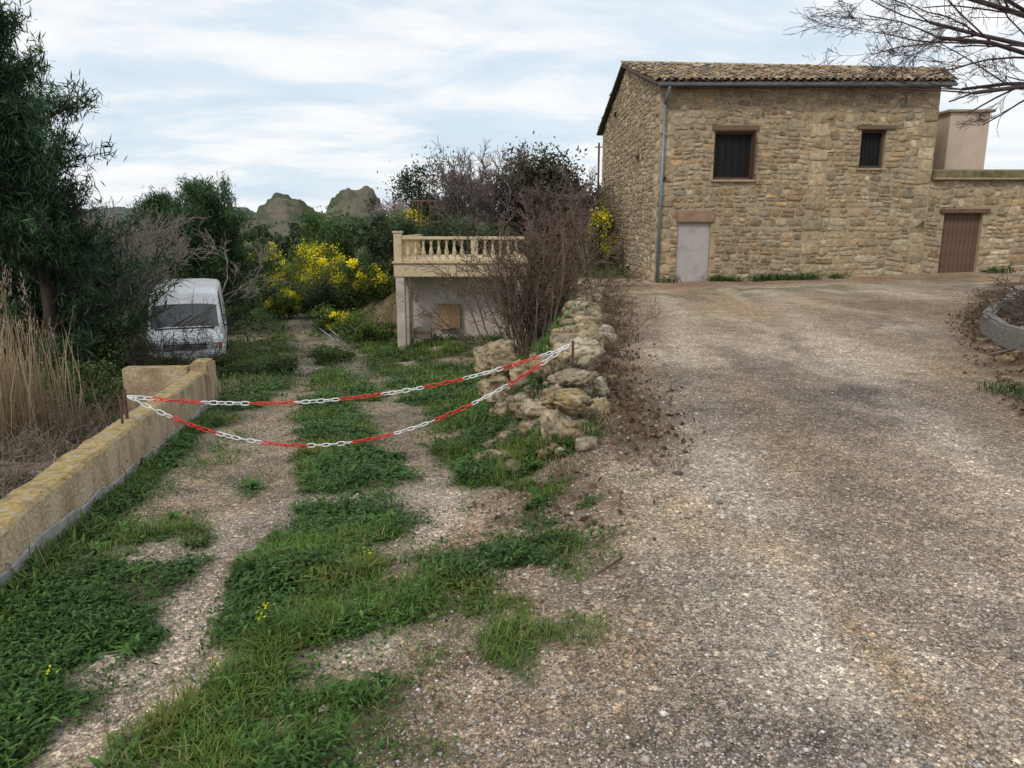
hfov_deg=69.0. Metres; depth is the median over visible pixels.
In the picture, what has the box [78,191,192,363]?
bare tree
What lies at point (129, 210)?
rocky hill
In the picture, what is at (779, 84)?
gutter
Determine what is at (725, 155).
window bar
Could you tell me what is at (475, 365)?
weedy shrub
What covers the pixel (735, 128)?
window lintel
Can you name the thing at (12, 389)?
reed grass
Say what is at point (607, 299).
dead twigs
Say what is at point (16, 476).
brushwood
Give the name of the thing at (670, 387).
dead twigs
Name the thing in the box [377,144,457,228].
carob tree
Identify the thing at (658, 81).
roof deck front
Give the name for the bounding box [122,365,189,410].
return wall
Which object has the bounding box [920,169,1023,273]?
stone annex
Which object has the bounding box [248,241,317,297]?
flowering broom bush
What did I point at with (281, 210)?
rocky hill
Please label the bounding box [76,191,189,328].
bare tree
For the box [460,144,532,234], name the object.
bare tree
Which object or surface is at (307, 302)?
rosemary shrub
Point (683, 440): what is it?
leaf litter
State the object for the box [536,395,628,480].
dry grass
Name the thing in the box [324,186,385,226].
rocky hill
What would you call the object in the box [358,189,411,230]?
almond tree
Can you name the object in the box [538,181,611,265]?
bare tree
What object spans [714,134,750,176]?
dark window
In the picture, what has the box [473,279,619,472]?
dry stone wall
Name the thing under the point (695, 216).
door lintel
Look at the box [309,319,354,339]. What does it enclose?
scrap poles
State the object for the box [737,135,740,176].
window bar
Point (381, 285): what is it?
flowering broom bush
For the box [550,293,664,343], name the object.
dead twigs
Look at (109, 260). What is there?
pine tree
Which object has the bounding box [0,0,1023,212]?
sky
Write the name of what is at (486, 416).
bank weeds
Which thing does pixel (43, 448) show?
brushwood
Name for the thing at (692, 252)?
door leaf
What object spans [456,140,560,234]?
bare tree
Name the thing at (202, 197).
pine tree
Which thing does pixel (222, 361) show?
hedge shrub
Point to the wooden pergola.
(421, 201)
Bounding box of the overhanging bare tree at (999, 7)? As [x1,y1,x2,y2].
[783,0,1023,136]
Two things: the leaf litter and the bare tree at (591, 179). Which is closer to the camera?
the leaf litter
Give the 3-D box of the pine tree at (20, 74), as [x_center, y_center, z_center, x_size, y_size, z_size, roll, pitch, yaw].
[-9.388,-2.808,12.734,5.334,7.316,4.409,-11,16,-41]
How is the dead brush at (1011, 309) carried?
on the ground at (888, 331)
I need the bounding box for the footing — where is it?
[0,404,208,588]
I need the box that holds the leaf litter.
[285,286,1023,679]
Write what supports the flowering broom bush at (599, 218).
on the ground at (888, 331)
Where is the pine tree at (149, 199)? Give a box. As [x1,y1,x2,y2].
[100,185,245,332]
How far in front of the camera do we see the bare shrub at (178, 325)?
16.24 m
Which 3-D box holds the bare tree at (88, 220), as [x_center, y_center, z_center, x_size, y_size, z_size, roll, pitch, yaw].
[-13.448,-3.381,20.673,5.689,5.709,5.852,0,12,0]
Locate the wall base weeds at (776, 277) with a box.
[656,265,1015,282]
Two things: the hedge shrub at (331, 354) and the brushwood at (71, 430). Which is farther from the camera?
the hedge shrub at (331, 354)
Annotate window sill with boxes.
[710,179,755,181]
[856,168,885,169]
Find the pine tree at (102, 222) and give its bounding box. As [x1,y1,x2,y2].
[2,54,152,303]
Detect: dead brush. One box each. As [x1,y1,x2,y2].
[964,270,1023,314]
[981,283,1023,322]
[1013,310,1023,324]
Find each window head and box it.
[716,132,751,133]
[862,130,881,132]
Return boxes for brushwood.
[0,392,134,461]
[0,415,123,482]
[0,430,56,499]
[0,439,75,495]
[0,461,52,492]
[16,386,140,457]
[22,387,122,450]
[35,372,119,425]
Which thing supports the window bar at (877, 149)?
on the window foot at (868, 166)
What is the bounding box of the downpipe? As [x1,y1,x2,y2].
[655,105,666,282]
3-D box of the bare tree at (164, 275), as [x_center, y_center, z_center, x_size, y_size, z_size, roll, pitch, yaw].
[-9.311,-2.051,17.204,3.589,4.003,3.408,6,13,25]
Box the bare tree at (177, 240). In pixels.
[93,197,290,303]
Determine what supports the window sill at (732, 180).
attached to the front wall at (801, 257)
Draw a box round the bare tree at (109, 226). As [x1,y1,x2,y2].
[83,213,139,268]
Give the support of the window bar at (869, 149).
on the window foot at (868, 166)
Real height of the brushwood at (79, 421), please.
1.072 m
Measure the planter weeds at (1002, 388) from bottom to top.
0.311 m
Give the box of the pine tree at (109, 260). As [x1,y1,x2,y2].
[0,138,171,367]
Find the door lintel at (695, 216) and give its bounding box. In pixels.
[676,211,714,222]
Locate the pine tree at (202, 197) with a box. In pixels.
[123,171,295,327]
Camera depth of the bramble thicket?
15.37 m
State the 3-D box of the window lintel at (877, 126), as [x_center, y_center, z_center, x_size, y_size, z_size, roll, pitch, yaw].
[10.250,-7.211,20.938,1.120,0.110,0.100,0,12,0]
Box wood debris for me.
[989,306,1023,354]
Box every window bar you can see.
[717,135,720,176]
[724,135,726,176]
[731,135,733,176]
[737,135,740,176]
[744,137,746,176]
[860,134,862,164]
[864,133,867,165]
[868,133,871,165]
[872,133,875,165]
[876,133,879,165]
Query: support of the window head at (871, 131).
attached to the front wall at (801, 257)
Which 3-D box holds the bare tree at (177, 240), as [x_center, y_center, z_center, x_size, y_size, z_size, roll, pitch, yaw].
[-10.075,-3.065,21.978,4.804,4.683,5.907,9,15,36]
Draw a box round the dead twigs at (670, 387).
[501,354,680,414]
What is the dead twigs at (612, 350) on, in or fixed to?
on the ground at (888, 331)
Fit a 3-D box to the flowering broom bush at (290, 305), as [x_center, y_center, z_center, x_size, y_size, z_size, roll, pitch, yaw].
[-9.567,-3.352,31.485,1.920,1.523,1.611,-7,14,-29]
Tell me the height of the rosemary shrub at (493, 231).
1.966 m
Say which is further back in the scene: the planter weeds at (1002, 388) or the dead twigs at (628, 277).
the dead twigs at (628, 277)
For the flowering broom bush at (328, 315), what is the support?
on the ground at (888, 331)
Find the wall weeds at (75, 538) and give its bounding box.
[0,411,220,637]
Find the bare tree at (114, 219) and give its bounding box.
[96,207,129,257]
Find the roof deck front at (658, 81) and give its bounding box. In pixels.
[621,64,956,83]
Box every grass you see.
[0,238,1012,767]
[0,265,105,462]
[0,373,284,577]
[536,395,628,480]
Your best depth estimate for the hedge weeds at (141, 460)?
10.69 m
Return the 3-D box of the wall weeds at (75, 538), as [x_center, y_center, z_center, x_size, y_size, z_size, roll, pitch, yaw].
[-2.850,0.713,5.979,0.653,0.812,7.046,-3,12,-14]
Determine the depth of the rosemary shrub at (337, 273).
31.30 m
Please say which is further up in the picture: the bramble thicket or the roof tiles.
the roof tiles
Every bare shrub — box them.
[75,316,141,363]
[119,286,224,373]
[122,331,191,365]
[161,302,257,366]
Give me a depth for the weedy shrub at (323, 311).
27.86 m
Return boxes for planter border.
[979,288,1023,352]
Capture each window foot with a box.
[714,177,748,178]
[859,166,878,167]
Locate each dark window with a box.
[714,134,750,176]
[859,133,880,165]
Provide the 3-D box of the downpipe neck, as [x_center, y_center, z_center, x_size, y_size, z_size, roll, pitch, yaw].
[4.285,-7.952,20.505,0.090,0.575,0.090,-1,54,-4]
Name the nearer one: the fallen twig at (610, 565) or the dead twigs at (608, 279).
the fallen twig at (610, 565)
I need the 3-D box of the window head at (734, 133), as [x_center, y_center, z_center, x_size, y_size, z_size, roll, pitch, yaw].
[6.295,-7.112,21.133,1.001,0.060,0.060,0,12,0]
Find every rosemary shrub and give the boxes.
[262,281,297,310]
[293,277,335,316]
[305,274,358,315]
[313,250,370,304]
[348,207,405,262]
[348,246,394,294]
[374,215,441,261]
[406,212,466,254]
[436,215,495,254]
[475,210,522,254]
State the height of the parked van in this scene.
2.160 m
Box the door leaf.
[675,223,709,281]
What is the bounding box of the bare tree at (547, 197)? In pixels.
[516,171,596,256]
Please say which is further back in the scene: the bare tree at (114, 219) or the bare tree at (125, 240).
the bare tree at (114, 219)
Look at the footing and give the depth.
4.29 m
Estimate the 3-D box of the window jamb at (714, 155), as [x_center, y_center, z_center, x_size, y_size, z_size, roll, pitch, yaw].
[5.757,-6.508,21.262,0.070,1.302,0.060,0,12,0]
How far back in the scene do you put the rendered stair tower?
24.43 m
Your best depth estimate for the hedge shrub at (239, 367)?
15.81 m
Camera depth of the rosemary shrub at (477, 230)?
26.14 m
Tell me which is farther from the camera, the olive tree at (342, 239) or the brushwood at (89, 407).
the olive tree at (342, 239)
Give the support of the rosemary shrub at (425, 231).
on the ground at (888, 331)
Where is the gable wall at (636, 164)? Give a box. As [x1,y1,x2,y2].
[602,72,660,281]
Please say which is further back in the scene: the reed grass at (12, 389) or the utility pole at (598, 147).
the utility pole at (598, 147)
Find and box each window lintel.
[712,125,758,130]
[856,125,897,128]
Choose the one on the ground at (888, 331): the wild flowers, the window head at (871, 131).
the wild flowers
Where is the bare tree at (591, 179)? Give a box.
[535,158,614,269]
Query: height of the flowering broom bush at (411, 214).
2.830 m
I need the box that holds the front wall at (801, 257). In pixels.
[654,87,940,281]
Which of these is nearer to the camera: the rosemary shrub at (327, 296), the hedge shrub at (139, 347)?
the hedge shrub at (139, 347)
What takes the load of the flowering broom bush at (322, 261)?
on the ground at (888, 331)
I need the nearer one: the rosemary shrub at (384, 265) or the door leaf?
the door leaf
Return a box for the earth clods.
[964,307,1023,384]
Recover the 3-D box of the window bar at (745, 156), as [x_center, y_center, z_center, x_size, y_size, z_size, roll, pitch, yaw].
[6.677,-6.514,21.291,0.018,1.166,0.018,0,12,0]
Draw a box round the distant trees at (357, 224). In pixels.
[79,210,566,308]
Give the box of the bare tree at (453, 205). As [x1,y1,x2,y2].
[412,141,517,233]
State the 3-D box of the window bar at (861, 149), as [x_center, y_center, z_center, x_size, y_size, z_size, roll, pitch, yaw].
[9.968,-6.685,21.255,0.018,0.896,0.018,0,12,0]
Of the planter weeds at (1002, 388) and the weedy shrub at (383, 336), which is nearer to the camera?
the planter weeds at (1002, 388)
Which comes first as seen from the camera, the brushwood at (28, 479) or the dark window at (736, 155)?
the brushwood at (28, 479)
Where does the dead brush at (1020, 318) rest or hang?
on the ground at (888, 331)
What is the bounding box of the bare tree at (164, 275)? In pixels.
[81,217,204,365]
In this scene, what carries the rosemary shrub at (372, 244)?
on the ground at (888, 331)
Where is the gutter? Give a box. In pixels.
[659,83,957,85]
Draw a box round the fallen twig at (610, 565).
[598,557,622,573]
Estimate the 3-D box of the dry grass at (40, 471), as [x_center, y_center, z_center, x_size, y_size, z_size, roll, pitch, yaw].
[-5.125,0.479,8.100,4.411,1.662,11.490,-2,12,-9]
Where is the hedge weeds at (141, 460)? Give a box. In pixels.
[0,378,251,498]
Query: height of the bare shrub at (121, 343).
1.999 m
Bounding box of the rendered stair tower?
[932,109,994,168]
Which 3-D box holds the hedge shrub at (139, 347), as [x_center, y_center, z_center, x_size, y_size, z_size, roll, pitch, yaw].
[-9.332,-0.850,17.790,2.004,1.523,2.117,-8,14,-34]
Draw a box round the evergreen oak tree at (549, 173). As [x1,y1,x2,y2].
[478,131,612,251]
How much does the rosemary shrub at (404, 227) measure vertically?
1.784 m
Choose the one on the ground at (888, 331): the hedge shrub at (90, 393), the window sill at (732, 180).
the hedge shrub at (90, 393)
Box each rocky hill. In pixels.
[82,206,324,222]
[242,192,323,239]
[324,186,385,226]
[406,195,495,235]
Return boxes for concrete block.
[413,327,431,338]
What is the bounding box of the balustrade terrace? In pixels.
[391,231,526,351]
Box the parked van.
[134,278,233,360]
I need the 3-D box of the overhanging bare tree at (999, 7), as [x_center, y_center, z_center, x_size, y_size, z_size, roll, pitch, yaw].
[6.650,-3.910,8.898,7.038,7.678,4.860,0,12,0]
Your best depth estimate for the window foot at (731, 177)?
21.36 m
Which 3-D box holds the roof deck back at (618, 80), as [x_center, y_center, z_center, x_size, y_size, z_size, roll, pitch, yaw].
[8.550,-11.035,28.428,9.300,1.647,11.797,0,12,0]
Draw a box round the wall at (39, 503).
[0,371,206,573]
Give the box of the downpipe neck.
[664,86,670,104]
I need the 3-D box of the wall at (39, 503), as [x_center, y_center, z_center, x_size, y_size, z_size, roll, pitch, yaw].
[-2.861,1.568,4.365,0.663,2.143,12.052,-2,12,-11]
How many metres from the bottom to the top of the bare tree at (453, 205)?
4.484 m
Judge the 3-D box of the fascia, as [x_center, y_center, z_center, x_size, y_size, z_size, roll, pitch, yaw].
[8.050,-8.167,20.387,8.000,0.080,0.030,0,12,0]
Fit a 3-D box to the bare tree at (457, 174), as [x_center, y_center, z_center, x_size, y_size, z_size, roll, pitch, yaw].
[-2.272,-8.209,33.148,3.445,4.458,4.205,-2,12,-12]
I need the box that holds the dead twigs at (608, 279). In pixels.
[583,260,629,290]
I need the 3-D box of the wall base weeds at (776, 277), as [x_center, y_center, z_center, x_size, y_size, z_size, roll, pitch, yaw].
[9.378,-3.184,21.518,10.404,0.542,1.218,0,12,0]
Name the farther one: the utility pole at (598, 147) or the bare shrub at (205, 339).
the utility pole at (598, 147)
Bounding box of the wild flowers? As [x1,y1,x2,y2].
[40,547,372,710]
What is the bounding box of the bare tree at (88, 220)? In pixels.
[67,176,109,295]
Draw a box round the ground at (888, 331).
[0,221,1023,767]
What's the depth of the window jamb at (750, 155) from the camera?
21.24 m
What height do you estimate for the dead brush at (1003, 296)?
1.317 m
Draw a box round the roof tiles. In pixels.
[598,60,957,128]
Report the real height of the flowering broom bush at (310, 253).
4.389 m
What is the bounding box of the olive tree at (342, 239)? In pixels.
[292,196,359,275]
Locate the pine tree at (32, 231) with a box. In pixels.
[0,88,183,388]
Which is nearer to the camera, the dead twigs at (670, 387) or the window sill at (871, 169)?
the dead twigs at (670, 387)
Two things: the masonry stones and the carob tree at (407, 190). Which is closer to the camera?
the masonry stones
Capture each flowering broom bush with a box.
[246,256,307,306]
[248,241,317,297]
[263,288,303,318]
[275,267,323,311]
[289,225,346,283]
[295,252,348,299]
[312,305,358,332]
[327,256,388,311]
[348,259,395,301]
[364,198,438,241]
[586,183,623,271]
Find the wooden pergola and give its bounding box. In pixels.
[410,199,475,244]
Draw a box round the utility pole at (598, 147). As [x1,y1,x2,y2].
[595,143,602,192]
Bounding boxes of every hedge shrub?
[0,327,135,377]
[17,328,140,393]
[22,350,123,422]
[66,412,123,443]
[94,317,165,370]
[131,356,193,365]
[189,350,253,370]
[216,361,275,379]
[261,354,306,375]
[297,343,357,364]
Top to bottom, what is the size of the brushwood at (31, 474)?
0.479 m
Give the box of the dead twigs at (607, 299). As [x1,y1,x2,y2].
[577,279,648,314]
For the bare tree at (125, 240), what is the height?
6.585 m
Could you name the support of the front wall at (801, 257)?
on the ground at (888, 331)
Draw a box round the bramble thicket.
[398,158,647,359]
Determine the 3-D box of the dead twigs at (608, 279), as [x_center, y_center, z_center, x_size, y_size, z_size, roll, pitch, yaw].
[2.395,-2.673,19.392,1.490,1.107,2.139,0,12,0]
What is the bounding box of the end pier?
[190,358,217,407]
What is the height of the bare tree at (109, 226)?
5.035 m
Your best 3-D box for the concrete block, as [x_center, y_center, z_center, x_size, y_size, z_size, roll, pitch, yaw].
[-2.600,-1.485,21.754,0.520,0.300,0.375,0,12,0]
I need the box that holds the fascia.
[660,86,952,86]
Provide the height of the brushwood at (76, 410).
1.072 m
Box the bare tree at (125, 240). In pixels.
[45,120,144,294]
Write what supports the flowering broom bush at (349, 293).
on the ground at (888, 331)
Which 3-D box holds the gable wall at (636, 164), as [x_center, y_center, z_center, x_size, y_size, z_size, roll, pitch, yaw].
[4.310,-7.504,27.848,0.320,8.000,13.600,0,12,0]
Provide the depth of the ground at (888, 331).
3.99 m
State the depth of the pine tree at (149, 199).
26.46 m
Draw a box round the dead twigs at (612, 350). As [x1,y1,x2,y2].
[599,330,633,362]
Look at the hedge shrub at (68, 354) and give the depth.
13.11 m
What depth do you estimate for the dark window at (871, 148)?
21.27 m
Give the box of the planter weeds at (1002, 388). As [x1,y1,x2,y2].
[962,376,1023,402]
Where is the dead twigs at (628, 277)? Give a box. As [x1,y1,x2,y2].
[594,252,654,286]
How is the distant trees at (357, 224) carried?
on the ground at (888, 331)
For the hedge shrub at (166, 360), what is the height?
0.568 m
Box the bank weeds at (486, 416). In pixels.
[447,308,574,430]
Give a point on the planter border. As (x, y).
(996, 329)
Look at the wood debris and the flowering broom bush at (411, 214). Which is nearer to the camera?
the wood debris
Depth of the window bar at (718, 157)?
21.31 m
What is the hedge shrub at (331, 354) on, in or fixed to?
on the ground at (888, 331)
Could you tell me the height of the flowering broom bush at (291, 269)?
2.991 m
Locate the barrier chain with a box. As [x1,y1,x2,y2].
[119,340,573,447]
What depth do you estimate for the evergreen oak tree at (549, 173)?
29.17 m
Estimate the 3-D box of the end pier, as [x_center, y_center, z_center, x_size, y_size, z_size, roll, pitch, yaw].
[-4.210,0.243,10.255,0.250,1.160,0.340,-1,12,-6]
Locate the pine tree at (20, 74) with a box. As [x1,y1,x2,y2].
[0,0,155,365]
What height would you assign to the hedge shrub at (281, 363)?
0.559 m
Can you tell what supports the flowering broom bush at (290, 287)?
on the ground at (888, 331)
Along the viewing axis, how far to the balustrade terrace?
21.96 m
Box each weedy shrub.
[307,302,351,330]
[322,308,384,342]
[348,316,396,342]
[465,355,524,368]
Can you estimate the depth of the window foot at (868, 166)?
21.30 m
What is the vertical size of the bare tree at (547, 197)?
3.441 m
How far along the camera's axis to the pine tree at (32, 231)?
12.26 m
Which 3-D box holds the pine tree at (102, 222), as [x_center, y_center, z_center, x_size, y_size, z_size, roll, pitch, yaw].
[-11.479,-3.149,15.557,7.374,7.216,5.708,-7,14,-30]
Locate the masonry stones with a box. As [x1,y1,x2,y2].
[600,69,940,281]
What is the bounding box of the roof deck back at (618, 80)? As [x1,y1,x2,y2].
[597,66,658,135]
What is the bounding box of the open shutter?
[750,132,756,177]
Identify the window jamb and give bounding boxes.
[713,132,716,178]
[749,132,752,178]
[878,130,884,167]
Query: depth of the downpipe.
21.20 m
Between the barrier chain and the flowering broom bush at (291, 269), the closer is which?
the barrier chain
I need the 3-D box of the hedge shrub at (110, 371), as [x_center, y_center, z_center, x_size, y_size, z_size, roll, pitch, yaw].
[-7.397,-0.387,12.650,1.973,1.332,2.158,-6,13,-25]
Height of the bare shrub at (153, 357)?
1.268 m
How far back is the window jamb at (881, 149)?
21.20 m
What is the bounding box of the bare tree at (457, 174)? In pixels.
[422,147,498,226]
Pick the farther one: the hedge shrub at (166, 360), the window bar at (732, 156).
the window bar at (732, 156)
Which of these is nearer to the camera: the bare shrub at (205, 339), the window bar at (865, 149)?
the bare shrub at (205, 339)
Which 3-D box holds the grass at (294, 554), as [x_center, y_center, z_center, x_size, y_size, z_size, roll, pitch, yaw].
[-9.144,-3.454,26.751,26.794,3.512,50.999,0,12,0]

